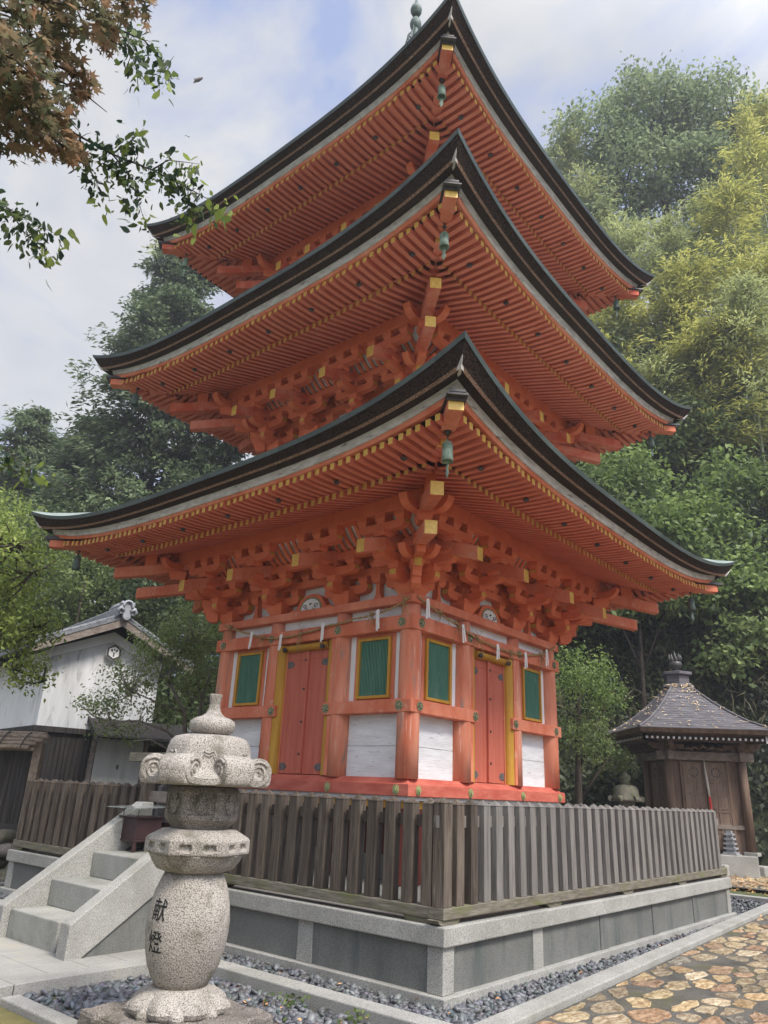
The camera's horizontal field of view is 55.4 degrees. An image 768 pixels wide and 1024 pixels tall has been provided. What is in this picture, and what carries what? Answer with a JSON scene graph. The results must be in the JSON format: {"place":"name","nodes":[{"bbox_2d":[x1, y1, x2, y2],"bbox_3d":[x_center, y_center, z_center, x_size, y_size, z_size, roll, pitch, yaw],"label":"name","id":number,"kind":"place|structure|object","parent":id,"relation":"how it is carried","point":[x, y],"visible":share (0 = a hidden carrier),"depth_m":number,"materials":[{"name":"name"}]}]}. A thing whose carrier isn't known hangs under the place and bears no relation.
{"place":"outdoors","nodes":[
{"label":"outdoors","id":0,"kind":"place"},
{"bbox_2d":[0,1006,36,1023],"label":"moss ground","id":1,"kind":"structure","parent":0,"point":[7,1016],"depth_m":5.34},
{"bbox_2d":[0,0,157,181],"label":"maple tree","id":2,"kind":"object","parent":1,"relation":"on","point":[38,118],"visible":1,"depth_m":2.96,"materials":[{"name":"brown plant"}]},
{"bbox_2d":[0,20,237,494],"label":"cherry tree","id":3,"kind":"object","parent":1,"relation":"on","point":[170,189],"visible":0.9,"depth_m":3.57,"materials":[{"name":"green plant"}]},
{"bbox_2d":[0,937,149,1000],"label":"stone path","id":4,"kind":"structure","parent":0,"point":[25,968],"depth_m":6.46,"materials":[{"name":"stone"}]},
{"bbox_2d":[0,438,767,1022],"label":"ground","id":5,"kind":"structure","parent":0,"point":[762,834],"depth_m":25.16,"materials":[{"name":"soil"}]},
{"bbox_2d":[0,829,16,881],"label":"stone wall","id":6,"kind":"structure","parent":5,"relation":"on","point":[7,836],"depth_m":12.43,"materials":[{"name":"stone"}]},
{"bbox_2d":[0,730,49,823],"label":"shed","id":7,"kind":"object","parent":6,"relation":"on","point":[21,755],"visible":0.98,"depth_m":12.94,"materials":[{"name":"brown wood"}]},
{"bbox_2d":[0,481,51,578],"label":"slope tree","id":8,"kind":"object","parent":5,"relation":"on","point":[19,513],"visible":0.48,"depth_m":27.53,"materials":[{"name":"green plant"}]},
{"bbox_2d":[0,400,63,638],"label":"cypress tree","id":9,"kind":"object","parent":5,"relation":"on","point":[36,442],"visible":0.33,"depth_m":41.12,"materials":[{"name":"green plant"}]},
{"bbox_2d":[0,504,76,702],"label":"broadleaf tree","id":10,"kind":"object","parent":5,"relation":"on","point":[19,633],"visible":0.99,"depth_m":13.01,"materials":[{"name":"green plant"}]},
{"bbox_2d":[0,995,77,1023],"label":"kerb","id":11,"kind":"structure","parent":5,"relation":"on","point":[30,1010],"depth_m":5.39,"materials":[{"name":"stone"}]},
{"label":"pebble bed floor","id":12,"kind":"structure","parent":11,"relation":"in","visible":0},
{"bbox_2d":[23,974,369,1023],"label":"pebble bed","id":13,"kind":"object","parent":12,"relation":"on","point":[78,999],"visible":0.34,"depth_m":5.93,"materials":[{"name":"grey gravel"}]},
{"bbox_2d":[77,694,273,1023],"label":"stone lantern","id":14,"kind":"object","parent":13,"relation":"on","point":[197,849],"visible":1,"depth_m":5.04,"materials":[{"name":"stone"}]},
{"bbox_2d":[264,991,310,1020],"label":"weed","id":15,"kind":"object","parent":13,"relation":"on","point":[290,1003],"visible":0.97,"depth_m":5.89,"materials":[{"name":"green plant"}]},
{"bbox_2d":[337,1007,369,1023],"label":"weed","id":16,"kind":"object","parent":13,"relation":"on","point":[349,1018],"visible":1,"depth_m":5.53,"materials":[{"name":"green plant"}]},
{"bbox_2d":[1,407,115,662],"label":"cypress tree","id":17,"kind":"object","parent":5,"relation":"on","point":[64,461],"visible":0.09,"depth_m":38.86,"materials":[{"name":"green plant"}]},
{"bbox_2d":[13,537,129,630],"bbox_3d":[-11.724,4.567,26.716,4.441,7.670,3.606,-5,-22,19],"label":"slope tree","id":18,"kind":"object","parent":5,"relation":"on","point":[78,618],"visible":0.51,"depth_m":26.95,"materials":[{"name":"green plant"}]},
{"bbox_2d":[0,802,164,960],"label":"stone stairs","id":19,"kind":"structure","parent":5,"relation":"on","point":[91,895],"depth_m":7.45,"materials":[{"name":"stone"}]},
{"bbox_2d":[107,805,164,852],"bbox_3d":[-2.936,3.791,8.775,0.600,0.505,0.600,-14,-27,37],"label":"offering box","id":20,"kind":"object","parent":19,"relation":"on","point":[137,828],"visible":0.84,"depth_m":8.66,"materials":[{"name":"brown wood"}]},
{"bbox_2d":[0,600,193,843],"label":"storehouse","id":21,"kind":"structure","parent":5,"relation":"on","point":[70,751],"depth_m":19.92,"materials":[{"name":"paint"}]},
{"bbox_2d":[89,738,125,783],"bbox_3d":[-7.494,7.409,19.539,0.800,2.580,0.056,19,-26,-36],"label":"sliding door","id":22,"kind":"structure","parent":21,"relation":"in","point":[107,762],"depth_m":19.77,"materials":[{"name":"white metal"}]},
{"bbox_2d":[120,740,143,785],"bbox_3d":[-7.017,7.589,19.951,0.550,2.580,0.050,19,-26,-36],"label":"sliding door","id":23,"kind":"structure","parent":21,"relation":"in","point":[130,771],"depth_m":20.16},
{"bbox_2d":[0,474,223,746],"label":"slope thicket","id":24,"kind":"object","parent":5,"relation":"on","point":[150,608],"visible":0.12,"depth_m":28.21,"materials":[{"name":"green plant"}]},
{"bbox_2d":[2,213,243,706],"bbox_3d":[-11.768,-2.812,38.008,14.338,30.874,13.692,-14,-27,37],"label":"cypress tree","id":25,"kind":"object","parent":5,"relation":"on","point":[174,303],"visible":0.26,"depth_m":37.65,"materials":[{"name":"green plant"}]},
{"bbox_2d":[122,235,162,599],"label":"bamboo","id":26,"kind":"object","parent":5,"relation":"on","point":[150,245],"visible":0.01,"depth_m":45.17,"materials":[{"name":"green plant"}]},
{"bbox_2d":[66,600,223,749],"bbox_3d":[-4.635,4.300,14.782,3.273,5.453,1.934,18,-26,-34],"label":"tree","id":27,"kind":"object","parent":5,"relation":"on","point":[169,639],"visible":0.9,"depth_m":14.99,"materials":[{"name":"green plant"}]},
{"bbox_2d":[148,728,193,821],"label":"side shed","id":28,"kind":"structure","parent":5,"relation":"on","point":[154,749],"depth_m":21.21,"materials":[{"name":"brown wood"}]},
{"bbox_2d":[99,427,250,722],"bbox_3d":[-8.653,-0.081,36.255,9.293,22.833,8.826,-14,-27,37],"label":"cypress tree","id":29,"kind":"object","parent":5,"relation":"on","point":[225,452],"visible":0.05,"depth_m":36.22,"materials":[{"name":"green plant"}]},
{"bbox_2d":[0,849,736,1010],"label":"stone platform","id":30,"kind":"structure","parent":5,"relation":"on","point":[387,953],"depth_m":7.12,"materials":[{"name":"stone"}]},
{"bbox_2d":[12,778,140,855],"bbox_3d":[-4.278,4.299,10.240,3.345,1.008,0.165,-14,-27,37],"label":"picket fence","id":31,"kind":"object","parent":30,"relation":"on","point":[61,817],"visible":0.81,"depth_m":10.35,"materials":[{"name":"brown wood"}]},
{"bbox_2d":[41,779,167,822],"bbox_3d":[-2.990,5.772,13.930,0.165,1.008,7.700,-14,-27,37],"label":"picket fence","id":32,"kind":"object","parent":30,"relation":"on","point":[162,787],"visible":0.08,"depth_m":12.88,"materials":[{"name":"brown wood"}]},
{"bbox_2d":[129,753,170,849],"bbox_3d":[-2.581,3.667,8.904,1.920,1.385,0.220,-14,-27,37],"label":"gate frame","id":33,"kind":"object","parent":30,"relation":"on","point":[148,793],"visible":0.15,"depth_m":9.28,"materials":[{"name":"grey wood"}]},
{"bbox_2d":[224,789,452,922],"bbox_3d":[-0.661,3.366,7.387,3.216,1.022,0.166,-14,-27,37],"label":"picket fence","id":34,"kind":"object","parent":30,"relation":"on","point":[262,825],"visible":0.92,"depth_m":7.07,"materials":[{"name":"brown wood"}]},
{"bbox_2d":[31,0,734,885],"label":"pagoda","id":35,"kind":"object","parent":30,"relation":"on","point":[347,356],"visible":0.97,"depth_m":11.21,"materials":[{"name":"red paint"}]},
{"bbox_2d":[71,550,80,579],"bbox_3d":[-5.297,0.912,12.588,0.130,0.558,0.130,-7,-23,24],"label":"wind bell","id":36,"kind":"object","parent":35,"relation":"hanging from","point":[76,563],"visible":1,"depth_m":12.56,"materials":[{"name":"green metal"}]},
{"bbox_2d":[131,387,139,413],"bbox_3d":[-4.693,-2.091,13.785,0.130,0.558,0.130,2,-21,3],"label":"wind bell","id":37,"kind":"object","parent":35,"relation":"hanging from","point":[135,399],"visible":1,"depth_m":13.77,"materials":[{"name":"green metal"}]},
{"bbox_2d":[181,253,188,274],"bbox_3d":[-4.076,-5.074,14.976,0.130,0.558,0.130,10,-22,-19],"label":"wind bell","id":38,"kind":"object","parent":35,"relation":"hanging from","point":[185,262],"visible":1,"depth_m":14.95,"materials":[{"name":"green metal"}]},
{"bbox_2d":[233,651,264,706],"bbox_3d":[-2.146,2.697,11.782,0.600,0.840,0.145,-14,-27,37],"label":"window frame","id":39,"kind":"structure","parent":35,"relation":"in","point":[247,689],"depth_m":11.75,"materials":[{"name":"paint"}]},
{"bbox_2d":[279,652,304,773],"bbox_3d":[-1.311,2.985,10.933,0.430,1.753,0.112,-14,-27,37],"label":"door leaf","id":40,"kind":"structure","parent":35,"relation":"in","point":[287,764],"depth_m":10.91,"materials":[{"name":"red paint"}]},
{"bbox_2d":[295,649,328,774],"bbox_3d":[-1.009,2.897,10.667,0.491,1.753,0.158,-14,-27,37],"label":"door leaf","id":41,"kind":"structure","parent":35,"relation":"in","point":[311,719],"depth_m":10.64,"materials":[{"name":"red paint"}]},
{"bbox_2d":[222,588,409,655],"bbox_3d":[-1.197,1.748,10.986,4.019,0.734,0.246,-14,-27,37],"label":"sacred rope","id":42,"kind":"object","parent":35,"relation":"attached to","point":[372,614],"visible":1,"depth_m":10.92,"materials":[{"name":"fabric"}]},
{"bbox_2d":[355,635,392,699],"bbox_3d":[-0.111,2.175,10.176,0.600,0.840,0.145,-14,-27,37],"label":"window frame","id":43,"kind":"structure","parent":35,"relation":"in","point":[374,656],"depth_m":10.15,"materials":[{"name":"paint"}]},
{"bbox_2d":[424,638,451,704],"bbox_3d":[0.719,2.237,10.236,0.145,0.840,0.600,-14,-27,37],"label":"window frame","id":44,"kind":"structure","parent":35,"relation":"in","point":[438,655],"depth_m":10.21,"materials":[{"name":"paint"}]},
{"bbox_2d":[437,78,445,106],"bbox_3d":[0.873,-6.341,11.071,0.130,0.558,0.130,13,-23,-26],"label":"wind bell","id":45,"kind":"object","parent":35,"relation":"hanging from","point":[441,96],"visible":1,"depth_m":11.05,"materials":[{"name":"green metal"}]},
{"bbox_2d":[439,223,448,259],"bbox_3d":[0.779,-3.493,9.467,0.130,0.558,0.130,5,-21,-5],"label":"wind bell","id":46,"kind":"object","parent":35,"relation":"hanging from","point":[444,242],"visible":1,"depth_m":9.45,"materials":[{"name":"green metal"}]},
{"bbox_2d":[441,430,453,477],"bbox_3d":[0.683,-0.620,7.870,0.130,0.558,0.130,-4,-22,16],"label":"wind bell","id":47,"kind":"object","parent":35,"relation":"hanging from","point":[447,452],"visible":1,"depth_m":7.85,"materials":[{"name":"green metal"}]},
{"bbox_2d":[474,658,486,782],"bbox_3d":[1.385,3.072,10.836,0.112,1.753,0.430,-14,-27,37],"label":"door leaf","id":48,"kind":"structure","parent":35,"relation":"in","point":[480,665],"depth_m":10.81,"materials":[{"name":"red paint"}]},
{"bbox_2d":[417,596,555,669],"bbox_3d":[1.748,2.002,11.206,0.263,0.612,3.962,-14,-27,37],"label":"sacred rope","id":49,"kind":"object","parent":35,"relation":"attached to","point":[439,612],"visible":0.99,"depth_m":10.78,"materials":[{"name":"fabric"}]},
{"bbox_2d":[426,599,429,618],"bbox_3d":[0.601,1.317,9.966,0.025,0.298,0.082,-14,-27,37],"label":"paper streamer","id":50,"kind":"object","parent":49,"relation":"hanging from","point":[427,608],"visible":1,"depth_m":9.96,"materials":[{"name":"white paper"}]},
{"bbox_2d":[486,662,503,783],"bbox_3d":[1.665,3.191,11.114,0.158,1.753,0.491,-14,-27,37],"label":"door leaf","id":51,"kind":"structure","parent":35,"relation":"in","point":[494,672],"depth_m":11.06,"materials":[{"name":"red paint"}]},
{"bbox_2d":[521,667,541,722],"bbox_3d":[2.404,3.033,12.113,0.145,0.840,0.600,-14,-27,37],"label":"window frame","id":52,"kind":"structure","parent":35,"relation":"in","point":[530,678],"depth_m":12.09,"materials":[{"name":"paint"}]},
{"bbox_2d":[613,295,619,315],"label":"wind bell","id":53,"kind":"object","parent":35,"relation":"hanging from","point":[616,307],"visible":1,"depth_m":15.61,"materials":[{"name":"green metal"}]},
{"bbox_2d":[648,431,654,455],"bbox_3d":[5.309,-1.352,14.512,0.130,0.558,0.130,-8,-23,25],"label":"wind bell","id":54,"kind":"object","parent":35,"relation":"hanging from","point":[651,445],"visible":1,"depth_m":14.49,"materials":[{"name":"green metal"}]},
{"bbox_2d":[688,592,695,620],"bbox_3d":[5.633,1.719,13.383,0.130,0.558,0.130,19,-26,-37],"label":"wind bell","id":55,"kind":"object","parent":35,"relation":"hanging from","point":[691,605],"visible":1,"depth_m":13.35,"materials":[{"name":"green metal"}]},
{"bbox_2d":[427,799,727,925],"bbox_3d":[2.986,4.241,9.214,0.165,1.008,8.030,-14,-27,37],"label":"picket fence","id":56,"kind":"object","parent":30,"relation":"on","point":[506,855],"visible":1,"depth_m":8.00,"materials":[{"name":"grey wood"}]},
{"bbox_2d":[0,891,767,1023],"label":"pebble bed","id":57,"kind":"object","parent":5,"relation":"on","point":[479,1009],"visible":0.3,"depth_m":6.56,"materials":[{"name":"grey gravel"}]},
{"bbox_2d":[0,881,767,1023],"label":"kerb","id":58,"kind":"structure","parent":5,"relation":"on","point":[532,1010],"depth_m":6.33,"materials":[{"name":"stone"}]},
{"bbox_2d":[541,109,617,234],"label":"bamboo","id":59,"kind":"object","parent":5,"relation":"on","point":[554,155],"visible":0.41,"depth_m":46.66,"materials":[{"name":"green plant"}]},
{"bbox_2d":[554,640,632,804],"bbox_3d":[5.359,6.375,19.608,2.539,5.886,2.852,-14,-27,37],"label":"tree","id":60,"kind":"object","parent":5,"relation":"on","point":[596,694],"visible":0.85,"depth_m":19.79,"materials":[{"name":"green plant"}]},
{"bbox_2d":[557,704,637,803],"bbox_3d":[5.388,7.314,19.676,2.366,4.189,2.494,-14,-27,37],"label":"bush","id":61,"kind":"object","parent":5,"relation":"on","point":[614,751],"visible":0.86,"depth_m":19.73,"materials":[{"name":"green plant"}]},
{"bbox_2d":[571,441,643,478],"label":"hillside shrub","id":62,"kind":"object","parent":5,"relation":"on","point":[620,450],"visible":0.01,"depth_m":31.87,"materials":[{"name":"green plant"}]},
{"bbox_2d":[563,155,656,345],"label":"bamboo","id":63,"kind":"object","parent":5,"relation":"on","point":[590,179],"visible":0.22,"depth_m":43.84,"materials":[{"name":"green plant"}]},
{"bbox_2d":[592,610,630,667],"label":"hillside shrub","id":64,"kind":"object","parent":5,"relation":"on","point":[593,636],"visible":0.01,"depth_m":27.62,"materials":[{"name":"green plant"}]},
{"bbox_2d":[575,460,650,644],"bbox_3d":[8.257,1.780,29.064,5.076,8.392,4.016,9,-22,-15],"label":"tree","id":65,"kind":"object","parent":5,"relation":"on","point":[616,490],"visible":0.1,"depth_m":28.92,"materials":[{"name":"green plant"}]},
{"bbox_2d":[608,771,644,807],"bbox_3d":[6.423,8.149,19.254,0.883,2.510,0.950,-14,-27,37],"label":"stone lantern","id":66,"kind":"object","parent":5,"relation":"on","point":[625,794],"visible":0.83,"depth_m":19.30,"materials":[{"name":"grey stone"}]},
{"bbox_2d":[576,440,682,521],"bbox_3d":[10.044,0.551,29.948,4.668,7.849,5.540,-14,-27,37],"label":"hillside shrub","id":67,"kind":"object","parent":5,"relation":"on","point":[636,463],"visible":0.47,"depth_m":29.93,"materials":[{"name":"green plant"}]},
{"bbox_2d":[595,309,668,361],"bbox_3d":[11.932,-5.101,35.872,5.234,10.180,5.246,-14,-27,37],"label":"bamboo","id":68,"kind":"object","parent":5,"relation":"on","point":[627,330],"visible":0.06,"depth_m":36.35,"materials":[{"name":"green plant"}]},
{"bbox_2d":[589,278,676,391],"bbox_3d":[11.384,-5.552,35.025,5.178,12.953,5.455,-14,-27,37],"label":"bamboo","id":69,"kind":"object","parent":5,"relation":"on","point":[637,310],"visible":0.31,"depth_m":35.92,"materials":[{"name":"green plant"}]},
{"bbox_2d":[598,207,673,372],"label":"bamboo","id":70,"kind":"object","parent":5,"relation":"on","point":[628,239],"visible":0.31,"depth_m":41.23,"materials":[{"name":"green plant"}]},
{"bbox_2d":[597,593,703,709],"bbox_3d":[9.212,5.034,25.888,4.726,7.877,3.961,-5,-22,18],"label":"tree","id":71,"kind":"object","parent":5,"relation":"on","point":[675,604],"visible":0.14,"depth_m":25.93,"materials":[{"name":"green plant"}]},
{"bbox_2d":[540,50,767,420],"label":"great tree","id":72,"kind":"object","parent":5,"relation":"on","point":[623,142],"visible":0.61,"depth_m":46.40,"materials":[{"name":"green plant"}]},
{"bbox_2d":[552,509,767,865],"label":"hillside","id":73,"kind":"structure","parent":5,"relation":"on","point":[637,781],"depth_m":25.58,"materials":[{"name":"green plant"}]},
{"bbox_2d":[554,307,767,670],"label":"slope thicket","id":74,"kind":"object","parent":5,"relation":"on","point":[749,508],"visible":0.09,"depth_m":28.84,"materials":[{"name":"green plant"}]},
{"bbox_2d":[554,502,767,751],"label":"tree","id":75,"kind":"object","parent":5,"relation":"on","point":[662,665],"depth_m":26.33,"materials":[{"name":"green plant"}]},
{"bbox_2d":[624,226,709,480],"bbox_3d":[14.681,-7.752,36.961,5.512,14.452,5.104,-14,-27,37],"label":"bamboo","id":76,"kind":"object","parent":5,"relation":"on","point":[675,244],"visible":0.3,"depth_m":38.12,"materials":[{"name":"green plant"}]},
{"bbox_2d":[620,340,726,489],"bbox_3d":[12.576,-3.133,33.443,5.564,8.887,5.513,-14,-27,37],"label":"bamboo","id":77,"kind":"object","parent":5,"relation":"on","point":[670,371],"visible":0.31,"depth_m":33.40,"materials":[{"name":"green plant"}]},
{"bbox_2d":[623,487,729,658],"bbox_3d":[10.773,2.606,27.719,5.531,6.831,4.063,5,-21,-5],"label":"tree","id":78,"kind":"object","parent":5,"relation":"on","point":[685,537],"visible":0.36,"depth_m":27.32,"materials":[{"name":"green plant"}]},
{"bbox_2d":[628,268,734,491],"bbox_3d":[13.536,-5.719,34.667,5.758,11.800,5.482,-14,-27,37],"label":"bamboo","id":79,"kind":"object","parent":5,"relation":"on","point":[670,296],"visible":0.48,"depth_m":35.50,"materials":[{"name":"green plant"}]},
{"bbox_2d":[632,200,730,369],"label":"bamboo","id":80,"kind":"object","parent":5,"relation":"on","point":[666,226],"visible":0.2,"depth_m":40.71,"materials":[{"name":"green plant"}]},
{"bbox_2d":[625,383,745,493],"bbox_3d":[13.354,-2.344,32.608,5.254,6.554,5.458,-14,-27,37],"label":"hillside shrub","id":81,"kind":"object","parent":5,"relation":"on","point":[674,446],"visible":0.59,"depth_m":32.10,"materials":[{"name":"green plant"}]},
{"bbox_2d":[606,651,767,878],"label":"hexagonal hall","id":82,"kind":"structure","parent":5,"relation":"on","point":[673,770],"depth_m":19.56,"materials":[{"name":"wood"}]},
{"bbox_2d":[651,762,666,808],"bbox_3d":[7.677,8.059,20.246,0.054,2.135,0.963,3,-21,0],"label":"door leaf","id":83,"kind":"structure","parent":82,"relation":"in","point":[657,769],"depth_m":20.43,"materials":[{"name":"brown wood"}]},
{"bbox_2d":[613,683,766,730],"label":"fallen leaves","id":84,"kind":"object","parent":82,"relation":"on","point":[683,704],"visible":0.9,"depth_m":20.85,"materials":[{"name":"brown plant"}]},
{"bbox_2d":[703,761,712,809],"bbox_3d":[8.588,7.347,19.345,0.126,1.503,0.076,-14,-27,37],"label":"bell cord","id":85,"kind":"object","parent":82,"relation":"hanging from","point":[708,789],"visible":0.83,"depth_m":19.35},
{"bbox_2d":[682,762,733,849],"bbox_3d":[8.571,7.752,19.336,1.094,2.135,0.054,-1,-21,10],"label":"door leaf","id":86,"kind":"structure","parent":82,"relation":"in","point":[695,787],"depth_m":19.45,"materials":[{"name":"brown wood"}]},
{"bbox_2d":[646,481,767,558],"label":"hillside shrub","id":87,"kind":"object","parent":5,"relation":"on","point":[724,520],"visible":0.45,"depth_m":28.07,"materials":[{"name":"green plant"}]},
{"bbox_2d":[647,228,767,476],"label":"bamboo","id":88,"kind":"object","parent":5,"relation":"on","point":[699,268],"visible":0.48,"depth_m":35.62,"materials":[{"name":"green plant"}]},
{"bbox_2d":[648,309,767,483],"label":"bamboo","id":89,"kind":"object","parent":5,"relation":"on","point":[691,339],"visible":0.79,"depth_m":32.71,"materials":[{"name":"green plant"}]},
{"bbox_2d":[659,537,767,628],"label":"hillside shrub","id":90,"kind":"object","parent":5,"relation":"on","point":[757,581],"visible":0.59,"depth_m":26.07,"materials":[{"name":"green plant"}]},
{"bbox_2d":[673,178,767,451],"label":"bamboo","id":91,"kind":"object","parent":5,"relation":"on","point":[698,208],"visible":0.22,"depth_m":40.01,"materials":[{"name":"green plant"}]},
{"bbox_2d":[674,438,767,540],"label":"hillside shrub","id":92,"kind":"object","parent":5,"relation":"on","point":[713,479],"visible":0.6,"depth_m":29.34,"materials":[{"name":"green plant"}]},
{"bbox_2d":[683,607,767,688],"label":"hillside shrub","id":93,"kind":"object","parent":5,"relation":"on","point":[728,651],"visible":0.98,"depth_m":24.81,"materials":[{"name":"green plant"}]},
{"bbox_2d":[683,166,767,436],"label":"bamboo","id":94,"kind":"object","parent":5,"relation":"on","point":[738,194],"visible":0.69,"depth_m":37.22,"materials":[{"name":"green plant"}]},
{"bbox_2d":[683,304,767,467],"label":"bamboo","id":95,"kind":"object","parent":5,"relation":"on","point":[721,329],"visible":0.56,"depth_m":32.50,"materials":[{"name":"green plant"}]},
{"bbox_2d":[694,263,767,471],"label":"bamboo","id":96,"kind":"object","parent":5,"relation":"on","point":[739,291],"visible":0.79,"depth_m":32.39,"materials":[{"name":"green plant"}]},
{"bbox_2d":[696,362,767,463],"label":"tree","id":97,"kind":"object","parent":5,"relation":"on","point":[737,398],"visible":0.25,"depth_m":32.65,"materials":[{"name":"green plant"}]},
{"bbox_2d":[708,116,767,301],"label":"bamboo","id":98,"kind":"object","parent":5,"relation":"on","point":[749,161],"visible":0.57,"depth_m":39.31,"materials":[{"name":"green plant"}]},
{"bbox_2d":[709,242,767,393],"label":"bamboo","id":99,"kind":"object","parent":5,"relation":"on","point":[742,265],"visible":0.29,"depth_m":34.64,"materials":[{"name":"green plant"}]},
{"bbox_2d":[711,83,767,260],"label":"bamboo","id":100,"kind":"object","parent":5,"relation":"on","point":[745,118],"visible":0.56,"depth_m":41.73,"materials":[{"name":"green plant"}]},
{"bbox_2d":[0,0,767,674],"label":"sky","id":101,"kind":"structure","parent":0,"point":[270,70],"materials":[{"name":"white"}]},
{"bbox_2d":[532,876,767,1023],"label":"stone paving","id":102,"kind":"structure","parent":0,"point":[692,992],"depth_m":6.84,"materials":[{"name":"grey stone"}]},
{"bbox_2d":[230,914,761,1023],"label":"fallen leaves","id":103,"kind":"object","parent":102,"relation":"on","point":[414,1000],"visible":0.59,"depth_m":6.04,"materials":[{"name":"brown plant"}]},
{"bbox_2d":[721,830,741,855],"bbox_3d":[8.934,8.784,18.788,0.400,1.090,0.400,-14,-27,37],"label":"stone stupa","id":104,"kind":"object","parent":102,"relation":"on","point":[730,847],"visible":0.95,"depth_m":18.79,"materials":[{"name":"grey stone"}]},
{"bbox_2d":[729,875,767,895],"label":"fallen leaves","id":105,"kind":"object","parent":102,"relation":"on","point":[749,884],"visible":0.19,"depth_m":16.30,"materials":[{"name":"beige plant"}]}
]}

